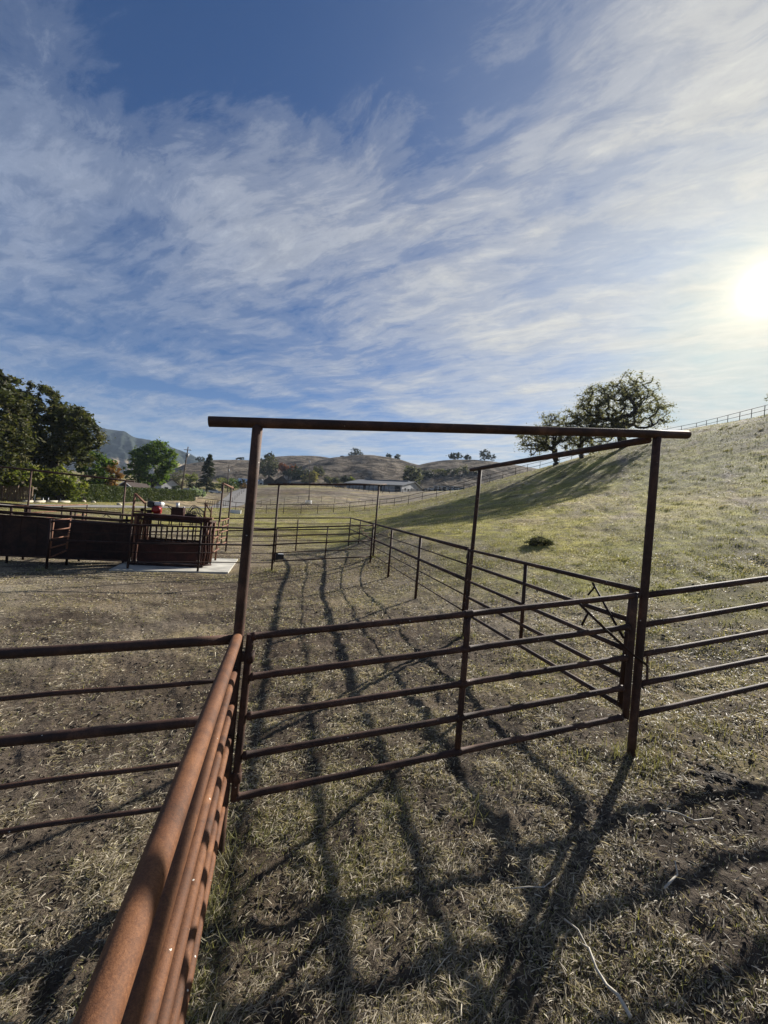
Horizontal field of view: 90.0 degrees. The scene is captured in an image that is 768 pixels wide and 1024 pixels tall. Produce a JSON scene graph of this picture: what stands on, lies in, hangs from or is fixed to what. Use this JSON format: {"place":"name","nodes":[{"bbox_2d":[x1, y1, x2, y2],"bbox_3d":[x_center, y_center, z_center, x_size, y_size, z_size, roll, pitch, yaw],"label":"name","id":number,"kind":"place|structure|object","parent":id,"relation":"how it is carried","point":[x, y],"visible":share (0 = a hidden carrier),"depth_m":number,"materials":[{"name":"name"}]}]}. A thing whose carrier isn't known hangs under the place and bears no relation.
{"place":"outdoors","nodes":[
{"label":"outdoors","id":0,"kind":"place"},
{"bbox_2d":[0,428,205,475],"bbox_3d":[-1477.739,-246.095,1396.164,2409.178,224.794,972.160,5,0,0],"label":"mountain","id":1,"kind":"structure","parent":0,"point":[122,443],"depth_m":1254.84,"materials":[{"name":"grey stone"}]},
{"bbox_2d":[0,487,246,507],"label":"gravel road","id":2,"kind":"structure","parent":0,"point":[241,498],"depth_m":87.21,"materials":[{"name":"grey gravel"}]},
{"bbox_2d":[167,460,290,481],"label":"hills","id":3,"kind":"structure","parent":0,"point":[238,469],"depth_m":322.23,"materials":[{"name":"brown plant"}]},
{"bbox_2d":[195,456,204,461],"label":"ridge tree","id":4,"kind":"object","parent":3,"relation":"on","point":[200,460],"visible":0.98,"depth_m":431.50,"materials":[{"name":"green plant"}]},
{"bbox_2d":[260,456,327,468],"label":"hills","id":5,"kind":"structure","parent":0,"point":[300,461],"depth_m":442.64,"materials":[{"name":"brown plant"}]},
{"bbox_2d":[350,447,360,454],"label":"ridge tree","id":6,"kind":"object","parent":5,"relation":"on","point":[356,451],"visible":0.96,"depth_m":376.79,"materials":[{"name":"green plant"}]},
{"bbox_2d":[291,455,416,486],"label":"hills","id":7,"kind":"structure","parent":0,"point":[357,467],"depth_m":298.06,"materials":[{"name":"brown plant"}]},
{"bbox_2d":[0,414,767,1023],"bbox_3d":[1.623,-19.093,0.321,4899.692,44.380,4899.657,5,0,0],"label":"ground","id":8,"kind":"structure","parent":0,"point":[20,678],"depth_m":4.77,"materials":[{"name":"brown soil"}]},
{"bbox_2d":[0,502,27,515],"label":"pipe fence","id":9,"kind":"object","parent":8,"relation":"on","point":[12,504],"visible":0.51,"depth_m":17.43,"materials":[{"name":"metal"}]},
{"bbox_2d":[30,504,87,517],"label":"pipe gate","id":10,"kind":"structure","parent":9,"relation":"attached to","point":[61,507],"depth_m":19.47,"materials":[{"name":"metal"}]},
{"bbox_2d":[0,485,33,501],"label":"board fence","id":11,"kind":"object","parent":8,"relation":"on","point":[17,488],"visible":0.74,"depth_m":47.98,"materials":[{"name":"brown wood"}]},
{"bbox_2d":[0,368,44,483],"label":"oak tree","id":12,"kind":"object","parent":8,"relation":"on","point":[13,402],"visible":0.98,"depth_m":46.60,"materials":[{"name":"green plant"}]},
{"bbox_2d":[0,460,45,499],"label":"bushy tree","id":13,"kind":"object","parent":8,"relation":"on","point":[36,477],"visible":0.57,"depth_m":48.56,"materials":[{"name":"green plant"}]},
{"bbox_2d":[22,500,69,502],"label":"log kerb","id":14,"kind":"structure","parent":8,"relation":"on","point":[41,501],"depth_m":49.90,"materials":[{"name":"wood"}]},
{"bbox_2d":[31,464,88,500],"bbox_3d":[-45.415,-3.859,52.859,8.559,5.612,5.808,5,0,0],"label":"bushy tree","id":15,"kind":"object","parent":8,"relation":"on","point":[51,488],"visible":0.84,"depth_m":52.03,"materials":[{"name":"green plant"}]},
{"bbox_2d":[7,380,115,499],"bbox_3d":[-47.059,-9.851,55.111,14.265,17.406,10.345,5,0,0],"label":"oak tree","id":16,"kind":"object","parent":8,"relation":"on","point":[77,424],"visible":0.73,"depth_m":53.72,"materials":[{"name":"green plant"}]},
{"bbox_2d":[0,505,133,564],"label":"alley wall","id":17,"kind":"structure","parent":8,"relation":"on","point":[23,536],"depth_m":14.21,"materials":[{"name":"metal"}]},
{"bbox_2d":[0,466,134,518],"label":"overhead gateway","id":18,"kind":"object","parent":8,"relation":"on","point":[29,489],"visible":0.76,"depth_m":17.47,"materials":[{"name":"brown metal"}]},
{"bbox_2d":[29,505,121,518],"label":"pipe gate","id":19,"kind":"structure","parent":18,"relation":"attached to","point":[76,509],"depth_m":17.67,"materials":[{"name":"metal"}]},
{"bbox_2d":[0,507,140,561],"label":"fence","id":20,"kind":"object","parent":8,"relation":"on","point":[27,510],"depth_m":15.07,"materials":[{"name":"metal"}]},
{"bbox_2d":[73,451,125,486],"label":"garden tree","id":21,"kind":"object","parent":8,"relation":"on","point":[102,466],"visible":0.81,"depth_m":65.17,"materials":[{"name":"green plant"}]},
{"bbox_2d":[0,634,232,834],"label":"pipe fence","id":22,"kind":"object","parent":8,"relation":"on","point":[84,732],"visible":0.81,"depth_m":2.81,"materials":[{"name":"brown metal"}]},
{"bbox_2d":[57,483,195,501],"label":"hedge","id":23,"kind":"object","parent":8,"relation":"on","point":[101,493],"visible":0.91,"depth_m":69.78,"materials":[{"name":"green plant"}]},
{"bbox_2d":[117,481,149,487],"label":"garage","id":24,"kind":"structure","parent":8,"relation":"on","point":[133,484],"depth_m":85.75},
{"bbox_2d":[120,437,180,487],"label":"pepper tree","id":25,"kind":"object","parent":8,"relation":"on","point":[142,461],"visible":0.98,"depth_m":103.64,"materials":[{"name":"green plant"}]},
{"bbox_2d":[72,633,241,1023],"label":"pipe fence","id":26,"kind":"object","parent":8,"relation":"on","point":[144,971],"visible":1,"depth_m":1.26,"materials":[{"name":"brown metal"}]},
{"bbox_2d":[45,519,275,570],"bbox_3d":[-7.916,1.371,14.140,7.547,2.106,0.077,5,0,-15],"label":"pipe fence","id":27,"kind":"object","parent":8,"relation":"on","point":[130,534],"visible":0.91,"depth_m":13.89,"materials":[{"name":"metal"}]},
{"bbox_2d":[49,518,70,557],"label":"pipe gate","id":28,"kind":"structure","parent":27,"relation":"attached to","point":[67,536],"depth_m":13.44,"materials":[{"name":"metal"}]},
{"bbox_2d":[150,479,180,488],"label":"house","id":29,"kind":"structure","parent":8,"relation":"on","point":[170,483],"depth_m":132.12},
{"bbox_2d":[109,558,237,573],"bbox_3d":[-8.282,2.249,15.882,4.289,0.250,3.806,5,0,-22],"label":"concrete pad","id":30,"kind":"object","parent":8,"relation":"on","point":[219,568],"visible":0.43,"depth_m":14.63,"materials":[{"name":"grey concrete"}]},
{"bbox_2d":[129,493,215,567],"bbox_3d":[-8.363,0.742,15.391,2.968,2.720,1.103,5,0,-14],"label":"squeeze chute","id":31,"kind":"object","parent":30,"relation":"on","point":[178,514],"visible":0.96,"depth_m":14.95,"materials":[{"name":"metal"}]},
{"bbox_2d":[209,522,220,561],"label":"pipe gate","id":32,"kind":"structure","parent":30,"relation":"on","point":[212,541],"depth_m":15.88,"materials":[{"name":"metal"}]},
{"bbox_2d":[170,469,187,488],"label":"garden tree","id":33,"kind":"object","parent":8,"relation":"on","point":[178,479],"visible":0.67,"depth_m":149.90,"materials":[{"name":"green plant"}]},
{"bbox_2d":[181,447,189,488],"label":"utility pole","id":34,"kind":"object","parent":8,"relation":"on","point":[187,454],"visible":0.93,"depth_m":104.94,"materials":[{"name":"wood"}]},
{"bbox_2d":[182,472,198,482],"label":"garden shrub","id":35,"kind":"object","parent":8,"relation":"on","point":[192,476],"visible":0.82,"depth_m":164.52,"materials":[{"name":"green plant"}]},
{"bbox_2d":[186,478,201,488],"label":"garden shrub","id":36,"kind":"object","parent":8,"relation":"on","point":[190,485],"visible":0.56,"depth_m":157.94,"materials":[{"name":"green plant"}]},
{"bbox_2d":[195,454,217,493],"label":"conifer","id":37,"kind":"object","parent":8,"relation":"on","point":[206,481],"visible":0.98,"depth_m":149.36,"materials":[{"name":"green plant"}]},
{"bbox_2d":[209,489,220,492],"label":"parked car","id":38,"kind":"object","parent":8,"relation":"on","point":[213,491],"visible":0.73,"depth_m":149.21,"materials":[{"name":"white paint"}]},
{"bbox_2d":[215,477,230,490],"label":"garden shrub","id":39,"kind":"object","parent":8,"relation":"on","point":[220,479],"visible":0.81,"depth_m":184.58,"materials":[{"name":"green plant"}]},
{"bbox_2d":[205,491,241,507],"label":"wire fence","id":40,"kind":"object","parent":8,"relation":"on","point":[223,502],"visible":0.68,"depth_m":72.60,"materials":[{"name":"metal"}]},
{"bbox_2d":[214,483,233,560],"bbox_3d":[-8.100,0.489,19.543,0.150,3.758,4.804,5,0,-16],"label":"overhead gateway","id":41,"kind":"object","parent":8,"relation":"on","point":[222,492],"visible":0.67,"depth_m":17.41,"materials":[{"name":"metal"}]},
{"bbox_2d":[218,518,228,545],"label":"pipe gate","id":42,"kind":"structure","parent":41,"relation":"attached to","point":[222,531],"depth_m":19.22,"materials":[{"name":"metal"}]},
{"bbox_2d":[228,478,242,490],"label":"garden shrub","id":43,"kind":"object","parent":8,"relation":"on","point":[231,483],"visible":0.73,"depth_m":184.33,"materials":[{"name":"green plant"}]},
{"bbox_2d":[230,509,240,513],"bbox_3d":[-19.242,-0.034,49.745,1.353,0.487,0.541,5,0,-14],"label":"water trough","id":44,"kind":"object","parent":8,"relation":"on","point":[236,511],"visible":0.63,"depth_m":49.53,"materials":[{"name":"white paint"}]},
{"bbox_2d":[236,479,246,487],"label":"garden shrub","id":45,"kind":"object","parent":8,"relation":"on","point":[243,481],"visible":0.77,"depth_m":179.47,"materials":[{"name":"green plant"}]},
{"bbox_2d":[148,517,350,550],"bbox_3d":[-8.003,1.176,23.024,12.040,2.690,0.077,5,0,-15],"label":"pipe fence","id":46,"kind":"object","parent":8,"relation":"on","point":[297,529],"visible":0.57,"depth_m":23.66,"materials":[{"name":"brown metal"}]},
{"bbox_2d":[350,517,371,545],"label":"pipe gate","id":47,"kind":"structure","parent":46,"relation":"attached to","point":[360,527],"depth_m":20.52,"materials":[{"name":"metal"}]},
{"bbox_2d":[259,456,278,476],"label":"oak","id":48,"kind":"object","parent":8,"relation":"on","point":[270,464],"visible":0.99,"depth_m":263.17,"materials":[{"name":"green plant"}]},
{"bbox_2d":[263,477,275,484],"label":"brown shed","id":49,"kind":"structure","parent":8,"relation":"on","point":[266,481],"depth_m":221.05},
{"bbox_2d":[264,451,274,468],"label":"oak","id":50,"kind":"object","parent":8,"relation":"on","point":[268,455],"visible":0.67,"depth_m":328.87,"materials":[{"name":"green plant"}]},
{"bbox_2d":[275,553,283,559],"bbox_3d":[-5.270,2.235,19.179,0.480,0.310,0.400,5,0,-17],"label":"feed tub","id":51,"kind":"object","parent":8,"relation":"on","point":[280,556],"visible":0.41,"depth_m":19.02,"materials":[{"name":"black plastic"}]},
{"bbox_2d":[275,476,287,482],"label":"brown shed","id":52,"kind":"structure","parent":8,"relation":"on","point":[281,479],"depth_m":223.21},
{"bbox_2d":[278,463,289,476],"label":"autumn tree","id":53,"kind":"object","parent":8,"relation":"on","point":[284,467],"visible":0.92,"depth_m":269.19,"materials":[{"name":"red plant"}]},
{"bbox_2d":[281,469,295,482],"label":"tree","id":54,"kind":"object","parent":8,"relation":"on","point":[288,473],"visible":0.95,"depth_m":261.48,"materials":[{"name":"green plant"}]},
{"bbox_2d":[291,465,303,479],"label":"tree","id":55,"kind":"object","parent":8,"relation":"on","point":[298,473],"visible":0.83,"depth_m":253.21,"materials":[{"name":"green plant"}]},
{"bbox_2d":[300,475,308,482],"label":"willow tree","id":56,"kind":"object","parent":8,"relation":"on","point":[305,478],"visible":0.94,"depth_m":244.61,"materials":[{"name":"green plant"}]},
{"bbox_2d":[303,469,313,476],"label":"tree","id":57,"kind":"object","parent":8,"relation":"on","point":[306,474],"visible":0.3,"depth_m":256.73,"materials":[{"name":"green plant"}]},
{"bbox_2d":[309,461,309,494],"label":"light pole","id":58,"kind":"object","parent":8,"relation":"on","point":[309,477],"visible":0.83,"depth_m":75.01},
{"bbox_2d":[308,470,318,481],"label":"willow tree","id":59,"kind":"object","parent":8,"relation":"on","point":[314,478],"visible":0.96,"depth_m":248.63,"materials":[{"name":"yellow plant"}]},
{"bbox_2d":[313,466,325,475],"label":"tree","id":60,"kind":"object","parent":8,"relation":"on","point":[320,471],"visible":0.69,"depth_m":266.82,"materials":[{"name":"green plant"}]},
{"bbox_2d":[268,483,386,569],"bbox_3d":[-2.346,0.576,15.975,5.078,4.088,0.083,5,-1,-25],"label":"overhead gateway","id":61,"kind":"object","parent":8,"relation":"on","point":[276,514],"visible":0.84,"depth_m":15.50,"materials":[{"name":"brown metal"}]},
{"bbox_2d":[274,525,373,561],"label":"pipe gate","id":62,"kind":"structure","parent":61,"relation":"attached to","point":[325,550],"depth_m":15.87,"materials":[{"name":"brown metal"}]},
{"bbox_2d":[323,476,332,482],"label":"shrub","id":63,"kind":"object","parent":8,"relation":"on","point":[326,479],"visible":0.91,"depth_m":238.73,"materials":[{"name":"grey plant"}]},
{"bbox_2d":[261,496,401,503],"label":"wire fence","id":64,"kind":"object","parent":8,"relation":"on","point":[321,499],"visible":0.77,"depth_m":75.25,"materials":[{"name":"metal"}]},
{"bbox_2d":[329,477,341,483],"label":"shrub","id":65,"kind":"object","parent":8,"relation":"on","point":[336,480],"visible":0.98,"depth_m":234.28,"materials":[{"name":"green plant"}]},
{"bbox_2d":[340,475,348,486],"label":"shrub","id":66,"kind":"object","parent":8,"relation":"on","point":[345,478],"visible":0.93,"depth_m":231.25,"materials":[{"name":"green plant"}]},
{"bbox_2d":[369,524,373,562],"bbox_3d":[-0.519,1.374,16.128,0.088,1.736,0.077,5,0,0],"label":"gate post","id":67,"kind":"object","parent":8,"relation":"on","point":[371,543],"visible":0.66,"depth_m":16.10,"materials":[{"name":"brown metal"}]},
{"bbox_2d":[310,485,439,492],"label":"board fence","id":68,"kind":"object","parent":8,"relation":"on","point":[382,490],"visible":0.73,"depth_m":160.79,"materials":[{"name":"paint"}]},
{"bbox_2d":[0,414,767,586],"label":"short grass","id":69,"kind":"structure","parent":8,"relation":"on","point":[419,523],"depth_m":22.86,"materials":[{"name":"plant"}]},
{"bbox_2d":[0,581,767,1023],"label":"soil clods","id":70,"kind":"object","parent":8,"relation":"on","point":[378,909],"visible":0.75,"depth_m":2.65,"materials":[{"name":"brown soil"}]},
{"bbox_2d":[344,479,423,491],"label":"barn","id":71,"kind":"structure","parent":8,"relation":"on","point":[401,484],"depth_m":192.29,"materials":[{"name":"metal"}]},
{"bbox_2d":[30,554,766,1023],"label":"grass tufts","id":72,"kind":"object","parent":8,"relation":"on","point":[394,814],"visible":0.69,"depth_m":3.27,"materials":[{"name":"plant"}]},
{"bbox_2d":[401,466,422,484],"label":"oak","id":73,"kind":"object","parent":8,"relation":"on","point":[411,474],"visible":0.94,"depth_m":237.51,"materials":[{"name":"green plant"}]},
{"bbox_2d":[372,523,468,610],"bbox_3d":[0.530,1.532,12.663,0.077,1.984,9.903,5,0,-13],"label":"pipe fence","id":74,"kind":"object","parent":8,"relation":"on","point":[418,559],"visible":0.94,"depth_m":10.77,"materials":[{"name":"brown metal"}]},
{"bbox_2d":[420,470,433,477],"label":"oak","id":75,"kind":"object","parent":8,"relation":"on","point":[424,472],"visible":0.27,"depth_m":259.62,"materials":[{"name":"green plant"}]},
{"bbox_2d":[430,468,446,476],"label":"oak","id":76,"kind":"object","parent":8,"relation":"on","point":[442,471],"visible":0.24,"depth_m":264.38,"materials":[{"name":"green plant"}]},
{"bbox_2d":[433,485,446,490],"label":"stock trailer","id":77,"kind":"object","parent":8,"relation":"on","point":[441,487],"visible":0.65,"depth_m":176.16,"materials":[{"name":"white paint"}]},
{"bbox_2d":[208,416,690,857],"bbox_3d":[0.751,0.984,3.463,4.600,4.052,0.083,5,0,-13],"label":"overhead gateway","id":78,"kind":"object","parent":8,"relation":"on","point":[257,425],"visible":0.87,"depth_m":3.30,"materials":[{"name":"brown metal"}]},
{"bbox_2d":[230,592,648,802],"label":"pipe gate","id":79,"kind":"structure","parent":78,"relation":"attached to","point":[465,649],"depth_m":3.38,"materials":[{"name":"metal"}]},
{"bbox_2d":[444,468,456,475],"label":"oak","id":80,"kind":"object","parent":8,"relation":"on","point":[448,471],"visible":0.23,"depth_m":268.69,"materials":[{"name":"green plant"}]},
{"bbox_2d":[447,486,464,490],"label":"stock trailer","id":81,"kind":"object","parent":8,"relation":"on","point":[455,487],"visible":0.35,"depth_m":172.16,"materials":[{"name":"white paint"}]},
{"bbox_2d":[455,464,469,475],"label":"oak","id":82,"kind":"object","parent":8,"relation":"on","point":[465,469],"visible":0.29,"depth_m":270.90,"materials":[{"name":"green plant"}]},
{"bbox_2d":[197,405,767,513],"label":"paddock fence","id":83,"kind":"object","parent":8,"relation":"on","point":[333,508],"visible":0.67,"depth_m":58.78,"materials":[{"name":"metal"}]},
{"bbox_2d":[510,878,554,889],"bbox_3d":[1.035,2.575,2.646,0.329,0.072,0.042,5,0,-7],"label":"dry stalk","id":84,"kind":"object","parent":8,"relation":"on","point":[531,886],"visible":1,"depth_m":2.63,"materials":[{"name":"beige plant"}]},
{"bbox_2d":[523,533,557,545],"bbox_3d":[6.766,1.208,16.333,1.638,0.801,1.031,5,0,0],"label":"hill bush","id":85,"kind":"object","parent":8,"relation":"on","point":[536,540],"visible":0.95,"depth_m":16.18,"materials":[{"name":"green plant"}]},
{"bbox_2d":[328,424,767,692],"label":"hill weeds","id":86,"kind":"object","parent":8,"relation":"on","point":[660,585],"visible":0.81,"depth_m":13.73,"materials":[{"name":"green plant"}]},
{"bbox_2d":[514,406,584,465],"bbox_3d":[26.526,-12.530,62.014,11.067,10.504,7.445,5,0,0],"label":"oak tree","id":87,"kind":"object","parent":8,"relation":"on","point":[541,443],"visible":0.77,"depth_m":61.41,"materials":[{"name":"green plant"}]},
{"bbox_2d":[462,438,651,635],"bbox_3d":[2.136,0.880,5.987,0.077,3.567,4.152,5,0,-13],"label":"overhead gateway","id":88,"kind":"object","parent":8,"relation":"on","point":[616,445],"visible":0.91,"depth_m":6.14,"materials":[{"name":"brown metal"}]},
{"bbox_2d":[462,548,639,708],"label":"pipe gate","id":89,"kind":"structure","parent":88,"relation":"attached to","point":[618,702],"depth_m":5.03,"materials":[{"name":"metal"}]},
{"bbox_2d":[564,918,601,964],"bbox_3d":[1.202,2.592,2.327,0.025,0.047,0.261,5,0,-22],"label":"dry stalk","id":90,"kind":"object","parent":8,"relation":"on","point":[571,924],"visible":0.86,"depth_m":2.35,"materials":[{"name":"beige plant"}]},
{"bbox_2d":[563,410,611,458],"bbox_3d":[32.212,-12.527,62.146,8.281,8.970,6.774,5,0,0],"label":"oak tree","id":91,"kind":"object","parent":8,"relation":"on","point":[581,441],"visible":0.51,"depth_m":61.41,"materials":[{"name":"green plant"}]},
{"bbox_2d":[579,941,631,1018],"bbox_3d":[1.225,2.599,2.148,0.031,0.064,0.369,5,0,-13],"label":"dry stalk","id":92,"kind":"object","parent":8,"relation":"on","point":[620,999],"visible":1,"depth_m":2.10,"materials":[{"name":"beige plant"}]},
{"bbox_2d":[572,368,678,448],"bbox_3d":[37.471,-15.962,60.206,16.479,13.100,10.840,5,0,0],"label":"oak tree","id":93,"kind":"object","parent":8,"relation":"on","point":[614,418],"visible":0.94,"depth_m":59.10,"materials":[{"name":"green plant"}]},
{"bbox_2d":[663,860,677,889],"bbox_3d":[1.975,2.496,2.632,0.253,0.069,0.040,5,-1,-39],"label":"dry stalk","id":94,"kind":"object","parent":8,"relation":"on","point":[671,880],"visible":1,"depth_m":2.60,"materials":[{"name":"beige plant"}]},
{"bbox_2d":[661,809,713,820],"bbox_3d":[2.442,2.446,3.090,0.373,0.053,0.030,5,0,13],"label":"dry stalk","id":95,"kind":"object","parent":8,"relation":"on","point":[684,815],"visible":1,"depth_m":3.09,"materials":[{"name":"beige plant"}]},
{"bbox_2d":[639,576,767,716],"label":"pipe fence","id":96,"kind":"object","parent":8,"relation":"on","point":[686,674],"visible":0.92,"depth_m":4.04,"materials":[{"name":"brown metal"}]},
{"bbox_2d":[689,763,755,789],"bbox_3d":[3.097,2.439,3.518,0.455,0.073,0.317,4,-1,44],"label":"dung clod","id":97,"kind":"object","parent":8,"relation":"on","point":[722,777],"visible":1,"depth_m":3.52,"materials":[{"name":"soil"}]},
{"bbox_2d":[727,778,760,789],"bbox_3d":[3.204,2.441,3.443,0.249,0.064,0.101,5,-1,33],"label":"dung clod","id":98,"kind":"object","parent":8,"relation":"on","point":[740,785],"visible":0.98,"depth_m":3.42,"materials":[{"name":"brown soil"}]},
{"bbox_2d":[0,0,767,468],"label":"sky","id":99,"kind":"structure","parent":0,"point":[485,212],"materials":[{"name":"blue"}]},
{"bbox_2d":[376,459,536,490],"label":"hills","id":100,"kind":"structure","parent":0,"point":[447,480],"depth_m":273.19,"materials":[{"name":"plant"}]},
{"bbox_2d":[446,452,462,459],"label":"ridge tree","id":101,"kind":"object","parent":100,"relation":"on","point":[458,454],"visible":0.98,"depth_m":328.92,"materials":[{"name":"green plant"}]},
{"bbox_2d":[462,455,471,459],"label":"ridge tree","id":102,"kind":"object","parent":100,"relation":"on","point":[467,457],"visible":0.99,"depth_m":330.31,"materials":[{"name":"green plant"}]},
{"bbox_2d":[479,449,489,460],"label":"ridge tree","id":103,"kind":"object","parent":100,"relation":"on","point":[482,454],"visible":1,"depth_m":329.66,"materials":[{"name":"green plant"}]}
]}

